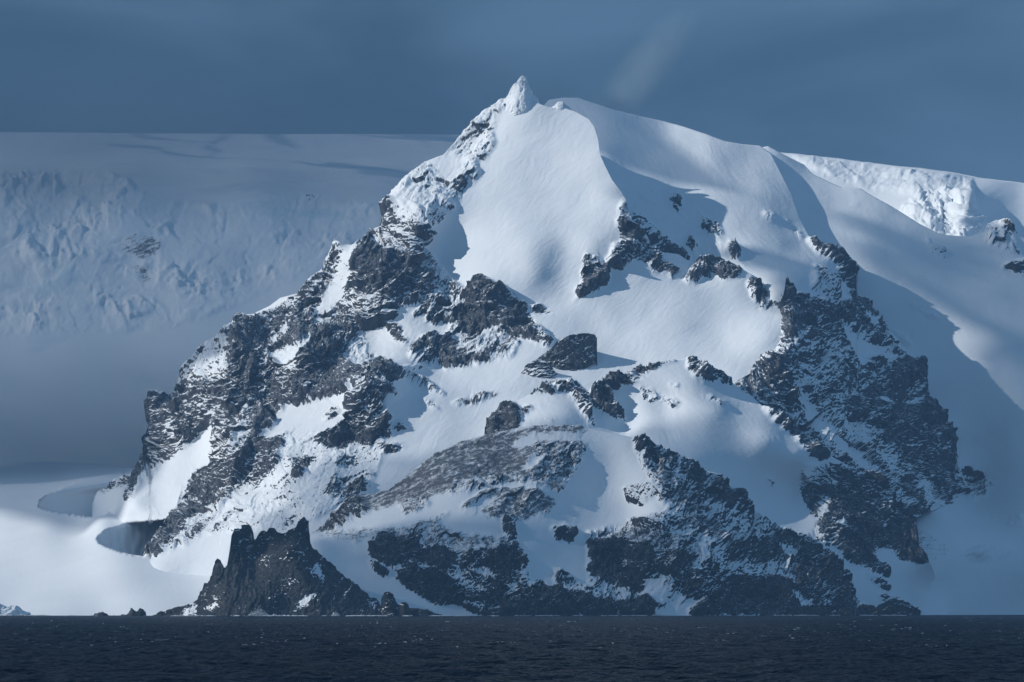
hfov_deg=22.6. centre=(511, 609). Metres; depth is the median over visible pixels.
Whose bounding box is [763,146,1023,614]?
glacier
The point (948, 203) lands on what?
glacier
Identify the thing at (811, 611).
sea rock
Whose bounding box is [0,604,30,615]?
ice cliff
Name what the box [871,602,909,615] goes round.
sea rock
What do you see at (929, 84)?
sky
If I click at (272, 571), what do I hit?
sea crag
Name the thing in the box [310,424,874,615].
front hill
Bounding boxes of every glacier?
[0,132,459,467]
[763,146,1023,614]
[780,152,1023,237]
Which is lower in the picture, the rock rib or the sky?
the rock rib
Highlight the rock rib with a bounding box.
[521,358,558,377]
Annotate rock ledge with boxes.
[409,608,440,615]
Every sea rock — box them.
[94,612,107,615]
[121,608,145,615]
[787,607,836,615]
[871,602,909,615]
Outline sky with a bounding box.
[0,0,1023,182]
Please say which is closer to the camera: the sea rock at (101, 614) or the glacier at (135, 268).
the sea rock at (101, 614)
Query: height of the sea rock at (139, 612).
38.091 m
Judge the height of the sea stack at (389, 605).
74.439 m
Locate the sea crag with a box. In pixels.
[152,517,380,615]
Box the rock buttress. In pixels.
[537,333,596,370]
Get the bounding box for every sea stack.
[381,592,397,615]
[397,602,409,615]
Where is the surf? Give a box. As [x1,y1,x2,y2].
[4,615,906,615]
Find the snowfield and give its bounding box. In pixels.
[0,462,210,615]
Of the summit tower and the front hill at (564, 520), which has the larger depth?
the summit tower
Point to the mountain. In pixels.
(470, 278)
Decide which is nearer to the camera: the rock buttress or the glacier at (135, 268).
the rock buttress
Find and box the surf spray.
[248,607,268,615]
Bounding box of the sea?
[0,615,1023,681]
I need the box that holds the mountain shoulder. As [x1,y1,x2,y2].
[544,98,971,516]
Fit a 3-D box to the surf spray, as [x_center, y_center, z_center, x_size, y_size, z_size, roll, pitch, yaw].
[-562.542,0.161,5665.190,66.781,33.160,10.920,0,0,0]
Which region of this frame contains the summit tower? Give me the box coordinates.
[504,76,539,115]
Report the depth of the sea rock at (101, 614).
5725.56 m
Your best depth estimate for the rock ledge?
5673.44 m
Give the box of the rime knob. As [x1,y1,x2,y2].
[552,101,572,110]
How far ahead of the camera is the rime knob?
7854.77 m
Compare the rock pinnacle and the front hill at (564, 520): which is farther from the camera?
the rock pinnacle
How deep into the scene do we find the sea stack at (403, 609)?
5659.93 m
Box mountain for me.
[92,98,782,574]

